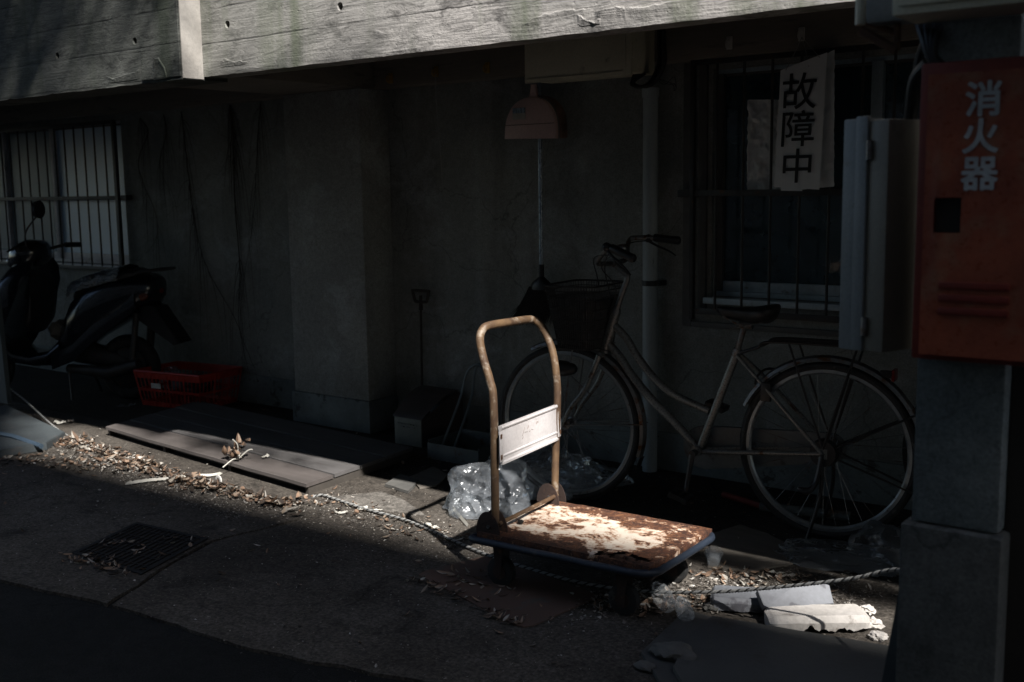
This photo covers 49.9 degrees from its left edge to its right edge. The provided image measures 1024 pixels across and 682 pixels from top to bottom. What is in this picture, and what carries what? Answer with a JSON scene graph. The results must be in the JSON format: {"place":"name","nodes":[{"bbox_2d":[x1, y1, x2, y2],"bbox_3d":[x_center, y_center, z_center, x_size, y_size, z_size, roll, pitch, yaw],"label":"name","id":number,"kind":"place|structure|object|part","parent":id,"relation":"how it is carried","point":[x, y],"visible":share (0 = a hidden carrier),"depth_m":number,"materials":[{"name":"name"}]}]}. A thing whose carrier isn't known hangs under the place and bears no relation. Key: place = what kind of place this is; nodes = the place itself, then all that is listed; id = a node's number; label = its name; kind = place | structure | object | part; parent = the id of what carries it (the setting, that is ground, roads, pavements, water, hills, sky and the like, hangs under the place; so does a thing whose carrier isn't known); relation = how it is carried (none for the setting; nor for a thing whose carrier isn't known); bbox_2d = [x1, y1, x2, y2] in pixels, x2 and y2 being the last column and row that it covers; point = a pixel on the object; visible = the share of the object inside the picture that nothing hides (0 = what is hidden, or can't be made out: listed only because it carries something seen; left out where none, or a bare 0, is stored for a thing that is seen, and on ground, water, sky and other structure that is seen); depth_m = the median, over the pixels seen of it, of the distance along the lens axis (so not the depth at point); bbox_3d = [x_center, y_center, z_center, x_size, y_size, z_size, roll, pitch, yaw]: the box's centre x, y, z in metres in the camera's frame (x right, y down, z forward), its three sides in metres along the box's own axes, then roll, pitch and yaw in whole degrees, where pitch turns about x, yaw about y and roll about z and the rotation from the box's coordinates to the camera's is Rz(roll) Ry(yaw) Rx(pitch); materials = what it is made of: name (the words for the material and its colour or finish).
{"place":"outdoors","nodes":[
{"label":"outdoors","id":0,"kind":"place"},
{"bbox_2d":[164,366,178,372],"bbox_3d":[-2.256,0.199,7.283,0.131,0.066,0.093,2,9,21],"label":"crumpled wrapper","id":1,"kind":"object","parent":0,"point":[172,369],"visible":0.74,"depth_m":7.31,"materials":[{"name":"plastic"}]},
{"bbox_2d":[0,402,396,606],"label":"concrete apron","id":2,"kind":"object","parent":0,"point":[23,568],"visible":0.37,"depth_m":4.87,"materials":[{"name":"grey concrete"}]},
{"bbox_2d":[0,293,64,457],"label":"barrier stand","id":3,"kind":"object","parent":2,"relation":"on","point":[22,433],"visible":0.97,"depth_m":6.36,"materials":[{"name":"grey concrete"}]},
{"bbox_2d":[10,388,898,594],"bbox_3d":[-1.156,0.406,5.117,0.682,0.611,7.113,-8,10,-41],"label":"rope","id":4,"kind":"object","parent":3,"relation":"attached to","point":[866,575],"visible":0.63,"depth_m":3.78,"materials":[{"name":"grey fabric"}]},
{"bbox_2d":[72,522,207,574],"bbox_3d":[-1.462,0.808,4.341,0.576,0.006,0.420,5,10,37],"label":"drain grate","id":5,"kind":"object","parent":2,"relation":"on","point":[139,533],"visible":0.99,"depth_m":4.32,"materials":[{"name":"metal"}]},
{"bbox_2d":[125,472,221,484],"bbox_3d":[-1.636,0.663,5.330,0.456,0.017,0.033,-4,8,-20],"label":"bark strip","id":6,"kind":"object","parent":2,"relation":"on","point":[156,479],"visible":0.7,"depth_m":5.30,"materials":[{"name":"wood"}]},
{"bbox_2d":[385,474,418,493],"bbox_3d":[-0.518,0.671,5.183,0.143,0.014,0.292,1,8,11],"label":"floor pad","id":7,"kind":"object","parent":2,"relation":"on","point":[403,483],"visible":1,"depth_m":5.16,"materials":[{"name":"grey concrete"}]},
{"bbox_2d":[0,494,407,681],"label":"ground","id":8,"kind":"structure","parent":0,"point":[45,637],"depth_m":3.37,"materials":[{"name":"grey asphalt"}]},
{"bbox_2d":[0,0,924,509],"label":"concrete building","id":9,"kind":"structure","parent":8,"relation":"on","point":[360,228],"depth_m":5.65,"materials":[{"name":"grey concrete"}]},
{"bbox_2d":[0,121,128,266],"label":"window","id":10,"kind":"structure","parent":9,"relation":"in","point":[98,129],"depth_m":8.44,"materials":[{"name":"grey"}]},
{"bbox_2d":[134,118,168,276],"bbox_3d":[-2.589,-0.823,7.752,0.507,1.469,0.012,5,10,37],"label":"dry creeper","id":11,"kind":"object","parent":9,"relation":"attached to","point":[142,145],"visible":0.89,"depth_m":7.68,"materials":[{"name":"brown plant"}]},
{"bbox_2d":[156,114,181,266],"bbox_3d":[-2.354,-0.992,7.543,0.358,1.107,0.013,5,10,37],"label":"dry creeper","id":12,"kind":"object","parent":9,"relation":"attached to","point":[166,126],"visible":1,"depth_m":7.52,"materials":[{"name":"brown plant"}]},
{"bbox_2d":[177,112,256,373],"bbox_3d":[-1.978,-0.640,7.305,0.753,1.764,0.016,5,10,37],"label":"dry creeper","id":13,"kind":"object","parent":9,"relation":"attached to","point":[190,190],"visible":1,"depth_m":7.40,"materials":[{"name":"brown plant"}]},
{"bbox_2d":[224,105,250,368],"bbox_3d":[-1.773,-0.640,7.147,0.268,1.758,0.014,5,10,37],"label":"dry creeper","id":14,"kind":"object","parent":9,"relation":"attached to","point":[233,131],"visible":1,"depth_m":7.11,"materials":[{"name":"brown plant"}]},
{"bbox_2d":[242,102,275,346],"bbox_3d":[-1.627,-0.703,7.023,0.372,1.617,0.014,5,10,37],"label":"dry creeper","id":15,"kind":"object","parent":9,"relation":"attached to","point":[258,181],"visible":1,"depth_m":6.95,"materials":[{"name":"brown plant"}]},
{"bbox_2d":[386,73,392,83],"bbox_3d":[-0.674,-1.437,6.010,0.028,0.056,0.041,5,10,37],"label":"wall hook","id":16,"kind":"object","parent":9,"relation":"attached to","point":[390,77],"depth_m":6.01,"materials":[{"name":"black metal"}]},
{"bbox_2d":[431,66,438,76],"bbox_3d":[-0.412,-1.424,5.809,0.028,0.056,0.041,5,10,37],"label":"wall hook","id":17,"kind":"object","parent":9,"relation":"attached to","point":[435,68],"depth_m":5.81,"materials":[{"name":"black metal"}]},
{"bbox_2d":[483,62,489,72],"bbox_3d":[-0.135,-1.393,5.600,0.028,0.056,0.041,5,10,37],"label":"wall hook","id":18,"kind":"object","parent":9,"relation":"attached to","point":[486,65],"depth_m":5.60,"materials":[{"name":"black metal"}]},
{"bbox_2d":[511,82,554,325],"bbox_3d":[0.091,-0.691,5.585,0.284,1.242,0.088,5,10,37],"label":"broom","id":19,"kind":"object","parent":9,"relation":"hanging from","point":[534,301],"visible":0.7,"depth_m":5.59,"materials":[{"name":"black plastic"}]},
{"bbox_2d":[505,84,566,138],"bbox_3d":[0.113,-1.137,5.466,0.337,0.268,0.080,5,10,37],"label":"lamp","id":20,"kind":"object","parent":9,"relation":"hanging from","point":[533,115],"visible":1,"depth_m":5.42,"materials":[{"name":"pink plastic"}]},
{"bbox_2d":[525,30,654,83],"bbox_3d":[0.362,-1.335,5.111,0.603,0.244,0.219,5,10,37],"label":"distribution box","id":21,"kind":"object","parent":9,"relation":"attached to","point":[624,55],"visible":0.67,"depth_m":5.01,"materials":[{"name":"beige paint"}]},
{"bbox_2d":[525,33,631,83],"bbox_3d":[0.295,-1.316,5.037,0.588,0.229,0.018,5,10,37],"label":"door","id":22,"kind":"structure","parent":21,"relation":"in","point":[608,55],"depth_m":5.03,"materials":[{"name":"beige paint"}]},
{"bbox_2d":[630,29,676,90],"bbox_3d":[0.633,-1.278,4.925,0.219,0.321,0.060,2,9,22],"label":"cable bundle","id":23,"kind":"object","parent":21,"relation":"attached to","point":[661,63],"visible":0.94,"depth_m":4.92,"materials":[{"name":"black rubber"}]},
{"bbox_2d":[642,87,665,472],"bbox_3d":[0.677,-0.272,5.253,0.116,1.832,0.081,1,8,12],"label":"drain pipe","id":24,"kind":"object","parent":9,"relation":"attached to","point":[651,282],"visible":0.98,"depth_m":5.22,"materials":[{"name":"grey plastic"}]},
{"bbox_2d":[725,36,732,49],"bbox_3d":[0.938,-1.298,4.782,0.028,0.056,0.041,5,10,37],"label":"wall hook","id":25,"kind":"object","parent":9,"relation":"attached to","point":[729,43],"depth_m":4.79,"materials":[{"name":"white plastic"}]},
{"bbox_2d":[746,100,780,189],"bbox_3d":[1.116,-0.866,4.865,0.168,0.405,0.029,5,10,37],"label":"plastic sheet","id":26,"kind":"object","parent":9,"relation":"attached to","point":[758,150],"visible":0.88,"depth_m":4.88,"materials":[{"name":"grey plastic"}]},
{"bbox_2d":[797,27,804,40],"bbox_3d":[1.200,-1.280,4.582,0.028,0.056,0.041,5,10,37],"label":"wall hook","id":27,"kind":"object","parent":9,"relation":"attached to","point":[801,32],"depth_m":4.58,"materials":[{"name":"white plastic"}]},
{"bbox_2d":[774,37,834,190],"bbox_3d":[1.221,-0.945,4.583,0.245,0.635,0.062,5,10,37],"label":"hanging sign","id":28,"kind":"object","parent":27,"relation":"hanging from","point":[805,143],"visible":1,"depth_m":4.57,"materials":[{"name":"white paper"}]},
{"bbox_2d":[703,53,924,310],"bbox_3d":[1.589,-0.651,4.601,1.668,1.065,0.160,5,10,37],"label":"window","id":29,"kind":"structure","parent":9,"relation":"in","point":[879,71],"depth_m":4.94,"materials":[{"name":"glass"}]},
{"bbox_2d":[882,14,1023,681],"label":"steel column","id":30,"kind":"structure","parent":8,"relation":"on","point":[959,613],"depth_m":2.05,"materials":[{"name":"grey paint"}]},
{"bbox_2d":[839,116,919,352],"bbox_3d":[0.751,-0.212,2.173,0.199,0.452,0.118,-6,9,-31],"label":"meter cabinet","id":31,"kind":"object","parent":30,"relation":"attached to","point":[880,184],"visible":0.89,"depth_m":2.11,"materials":[{"name":"grey metal"}]},
{"bbox_3d":[0.740,-0.213,2.196,0.190,0.448,0.054,-6,10,-35],"label":"door","id":32,"kind":"part","parent":31,"relation":"part of","materials":[{"name":"grey paint"}]},
{"bbox_2d":[903,45,926,119],"bbox_3d":[0.756,-0.486,2.060,0.036,0.151,0.106,0,8,5],"label":"power cable","id":33,"kind":"object","parent":31,"relation":"attached to","point":[911,99],"visible":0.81,"depth_m":2.05,"materials":[{"name":"black rubber"}]},
{"bbox_2d":[866,0,1023,25],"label":"overhead unit","id":34,"kind":"object","parent":30,"relation":"attached to","point":[886,12],"visible":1,"depth_m":1.88,"materials":[{"name":"beige paint"}]},
{"bbox_2d":[855,0,900,53],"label":"rusty bracket","id":35,"kind":"object","parent":34,"relation":"attached to","point":[894,47],"visible":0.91,"depth_m":2.08,"materials":[{"name":"metal"}]},
{"bbox_2d":[915,23,945,62],"bbox_3d":[0.779,-0.535,1.987,0.108,0.141,0.058,5,10,37],"label":"cable bundle","id":36,"kind":"object","parent":34,"relation":"hanging from","point":[928,34],"visible":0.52,"depth_m":1.98,"materials":[{"name":"black plastic"}]},
{"bbox_2d":[911,56,1023,366],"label":"extinguisher cabinet","id":37,"kind":"object","parent":30,"relation":"attached to","point":[968,301],"visible":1,"depth_m":1.93,"materials":[{"name":"red metal"}]},
{"bbox_3d":[0.848,-0.214,1.898,0.269,0.498,0.019,5,10,37],"label":"door","id":38,"kind":"part","parent":37,"relation":"part of","materials":[{"name":"red paint"}]},
{"bbox_2d":[10,364,911,582],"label":"concrete floor","id":39,"kind":"structure","parent":0,"point":[46,389],"depth_m":5.11,"materials":[{"name":"grey concrete"}]},
{"bbox_2d":[0,201,191,400],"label":"motor scooter","id":40,"kind":"object","parent":39,"relation":"on","point":[104,303],"visible":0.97,"depth_m":7.33,"materials":[{"name":"plastic"}]},
{"bbox_2d":[48,319,63,339],"bbox_3d":[-3.055,-0.072,7.480,0.177,0.162,0.193,0,8,8],"label":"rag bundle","id":41,"kind":"object","parent":40,"relation":"on","point":[54,328],"visible":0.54,"depth_m":7.41,"materials":[{"name":"fabric"}]},
{"bbox_2d":[133,361,242,407],"bbox_3d":[-2.133,0.295,7.264,0.597,0.240,0.400,3,9,28],"label":"crate","id":42,"kind":"object","parent":39,"relation":"on","point":[176,398],"visible":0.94,"depth_m":7.21,"materials":[{"name":"red plastic"}]},
{"bbox_2d":[106,401,412,493],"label":"board platform","id":43,"kind":"structure","parent":39,"relation":"on","point":[310,459],"depth_m":5.83,"materials":[{"name":"wood"}]},
{"bbox_2d":[222,434,252,466],"bbox_3d":[-1.371,0.532,5.487,0.150,0.150,0.180,-3,8,-14],"label":"withered sprig","id":44,"kind":"object","parent":43,"relation":"on","point":[234,451],"visible":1,"depth_m":5.46,"materials":[{"name":"plant"}]},
{"bbox_2d":[392,289,463,447],"bbox_3d":[-0.502,0.142,6.058,0.362,0.825,0.298,5,10,37],"label":"long dustpan","id":45,"kind":"object","parent":39,"relation":"on","point":[418,423],"visible":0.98,"depth_m":6.01,"materials":[{"name":"black plastic"}]},
{"bbox_2d":[409,466,447,488],"bbox_3d":[-0.403,0.656,5.299,0.193,0.008,0.350,-4,8,-21],"label":"sheet piece","id":46,"kind":"object","parent":39,"relation":"on","point":[431,477],"visible":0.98,"depth_m":5.28,"materials":[{"name":"cardboard"}]},
{"bbox_2d":[427,363,498,464],"bbox_3d":[-0.202,0.370,5.700,0.353,0.461,0.356,5,10,37],"label":"hoop dustpan","id":47,"kind":"object","parent":39,"relation":"on","point":[461,446],"visible":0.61,"depth_m":5.74,"materials":[{"name":"grey metal"}]},
{"bbox_2d":[480,444,604,500],"bbox_3d":[0.116,0.563,5.038,0.652,0.247,0.439,5,10,37],"label":"plastic bag","id":48,"kind":"object","parent":39,"relation":"on","point":[575,457],"visible":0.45,"depth_m":5.06,"materials":[{"name":"clear plastic"}]},
{"bbox_2d":[530,458,633,488],"bbox_3d":[0.310,0.616,5.212,0.286,0.088,0.530,-7,10,-39],"label":"plastic bag","id":49,"kind":"object","parent":39,"relation":"on","point":[579,479],"visible":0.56,"depth_m":5.22,"materials":[{"name":"clear plastic"}]},
{"bbox_2d":[500,234,915,542],"bbox_3d":[0.732,0.163,4.512,1.850,1.171,0.577,5,10,37],"label":"bicycle","id":50,"kind":"object","parent":39,"relation":"on","point":[587,326],"visible":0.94,"depth_m":4.46,"materials":[{"name":"metal"}]},
{"bbox_2d":[721,491,764,508],"bbox_3d":[1.009,0.694,4.775,0.027,0.028,0.256,-6,10,-34],"label":"red pipe","id":51,"kind":"object","parent":39,"relation":"on","point":[742,500],"visible":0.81,"depth_m":4.78,"materials":[{"name":"red metal"}]},
{"bbox_2d":[707,524,799,572],"bbox_3d":[0.929,0.790,4.199,0.339,0.006,0.563,1,8,13],"label":"cardboard sheet","id":52,"kind":"object","parent":39,"relation":"on","point":[754,549],"visible":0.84,"depth_m":4.16,"materials":[{"name":"brown cardboard"}]},
{"bbox_2d":[774,538,898,576],"bbox_3d":[1.192,0.775,4.022,0.495,0.073,0.259,5,10,37],"label":"plastic bag","id":53,"kind":"object","parent":39,"relation":"on","point":[839,560],"visible":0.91,"depth_m":4.04,"materials":[{"name":"plastic"}]},
{"bbox_2d":[847,520,900,567],"bbox_3d":[1.379,0.736,4.082,0.265,0.130,0.258,5,10,37],"label":"plastic bag","id":54,"kind":"object","parent":39,"relation":"on","point":[880,527],"visible":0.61,"depth_m":4.11,"materials":[{"name":"plastic"}]},
{"bbox_2d":[902,407,915,473],"bbox_3d":[2.313,0.240,3.785,1.850,1.171,0.577,5,10,37],"label":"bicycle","id":55,"kind":"object","parent":39,"relation":"on","point":[904,450],"visible":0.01,"depth_m":4.29,"materials":[{"name":"black"}]},
{"bbox_2d":[112,486,898,681],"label":"concrete apron","id":56,"kind":"object","parent":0,"point":[360,612],"visible":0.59,"depth_m":3.67,"materials":[{"name":"grey concrete"}]},
{"bbox_2d":[334,491,425,515],"bbox_3d":[-0.560,0.722,4.864,0.211,0.004,0.530,-8,11,-41],"label":"concrete patch","id":57,"kind":"object","parent":56,"relation":"on","point":[398,505],"visible":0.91,"depth_m":4.89,"materials":[{"name":"grey concrete"}]},
{"bbox_2d":[0,408,892,680],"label":"leaf litter","id":58,"kind":"object","parent":56,"relation":"on","point":[139,461],"visible":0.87,"depth_m":4.82,"materials":[{"name":"brown plant"}]},
{"bbox_2d":[0,427,908,681],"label":"grit","id":59,"kind":"object","parent":56,"relation":"on","point":[681,588],"visible":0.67,"depth_m":4.29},
{"bbox_2d":[446,499,467,525],"bbox_3d":[-0.236,0.727,4.676,0.006,0.026,0.352,-3,8,-18],"label":"wood lath","id":60,"kind":"object","parent":56,"relation":"on","point":[460,516],"visible":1,"depth_m":4.63,"materials":[{"name":"wood"}]},
{"bbox_2d":[442,458,533,518],"bbox_3d":[-0.096,0.615,4.769,0.399,0.224,0.424,5,10,37],"label":"plastic bag","id":61,"kind":"object","parent":56,"relation":"on","point":[476,508],"visible":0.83,"depth_m":4.81,"materials":[{"name":"clear plastic"}]},
{"bbox_2d":[419,556,594,627],"bbox_3d":[-0.007,0.857,3.830,0.374,0.005,0.643,-7,10,-36],"label":"steel plate","id":62,"kind":"object","parent":56,"relation":"on","point":[552,596],"visible":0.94,"depth_m":3.77,"materials":[{"name":"grey metal"}]},
{"bbox_2d":[468,315,714,615],"bbox_3d":[0.275,0.395,3.789,0.762,0.926,0.555,5,10,37],"label":"platform trolley","id":63,"kind":"object","parent":56,"relation":"on","point":[625,548],"visible":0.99,"depth_m":3.79,"materials":[{"name":"orange metal"}]},
{"bbox_2d":[633,660,655,672],"bbox_3d":[0.384,0.937,3.169,0.054,0.028,0.064,-6,10,-35],"label":"stone","id":64,"kind":"object","parent":56,"relation":"on","point":[643,665],"visible":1,"depth_m":3.15,"materials":[{"name":"grey stone"}]},
{"bbox_2d":[641,609,709,681],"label":"flat board","id":65,"kind":"object","parent":56,"relation":"on","point":[684,625],"visible":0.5,"depth_m":3.36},
{"bbox_2d":[649,641,696,661],"bbox_3d":[0.470,0.907,3.217,0.148,0.052,0.099,1,8,16],"label":"stone","id":66,"kind":"object","parent":65,"relation":"on","point":[673,651],"visible":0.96,"depth_m":3.19,"materials":[{"name":"grey stone"}]},
{"bbox_2d":[673,616,887,681],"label":"flat board","id":67,"kind":"object","parent":65,"relation":"on","point":[727,650],"visible":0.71,"depth_m":3.17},
{"bbox_2d":[702,602,719,611],"bbox_3d":[0.650,0.872,3.594,0.064,0.036,0.052,5,10,37],"label":"rubble chunk","id":68,"kind":"object","parent":56,"relation":"on","point":[708,606],"visible":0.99,"depth_m":3.58,"materials":[{"name":"grey stone"}]},
{"bbox_2d":[710,585,763,612],"bbox_3d":[0.744,0.850,3.624,0.179,0.051,0.128,1,8,12],"label":"stone block","id":69,"kind":"object","parent":56,"relation":"on","point":[742,602],"depth_m":3.57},
{"bbox_2d":[764,604,871,631],"bbox_3d":[0.956,0.868,3.445,0.318,0.051,0.123,-1,8,0],"label":"concrete lump","id":70,"kind":"object","parent":56,"relation":"on","point":[835,617],"visible":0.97,"depth_m":3.40,"materials":[{"name":"white concrete"}]},
{"bbox_2d":[755,584,833,610],"bbox_3d":[0.906,0.820,3.522,0.238,0.068,0.075,-2,8,-7],"label":"veined slab","id":71,"kind":"object","parent":70,"relation":"on","point":[812,594],"depth_m":3.51,"materials":[{"name":"grey stone"}]},
{"bbox_2d":[859,604,875,615],"bbox_3d":[1.144,0.869,3.561,0.046,0.033,0.060,-6,9,-33],"label":"rubble chunk","id":72,"kind":"object","parent":56,"relation":"on","point":[869,609],"visible":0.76,"depth_m":3.54,"materials":[{"name":"white concrete"}]},
{"bbox_2d":[868,616,885,629],"bbox_3d":[1.132,0.886,3.442,0.075,0.044,0.050,5,10,37],"label":"rubble chunk","id":73,"kind":"object","parent":56,"relation":"on","point":[875,623],"visible":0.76,"depth_m":3.42,"materials":[{"name":"white concrete"}]},
{"bbox_2d":[868,630,888,642],"bbox_3d":[1.117,0.897,3.351,0.062,0.035,0.051,5,10,37],"label":"rubble chunk","id":74,"kind":"object","parent":56,"relation":"on","point":[878,636],"visible":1,"depth_m":3.34,"materials":[{"name":"white concrete"}]},
{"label":"plastic bottle","id":75,"kind":"object","parent":56,"relation":"on","visible":0},
{"bbox_2d":[653,598,661,605],"bbox_3d":[0.484,0.867,3.654,0.032,0.023,0.031,5,10,37],"label":"bottle cap","id":76,"kind":"object","parent":75,"relation":"attached to","point":[657,601],"visible":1,"depth_m":3.64,"materials":[{"name":"white plastic"}]}
]}

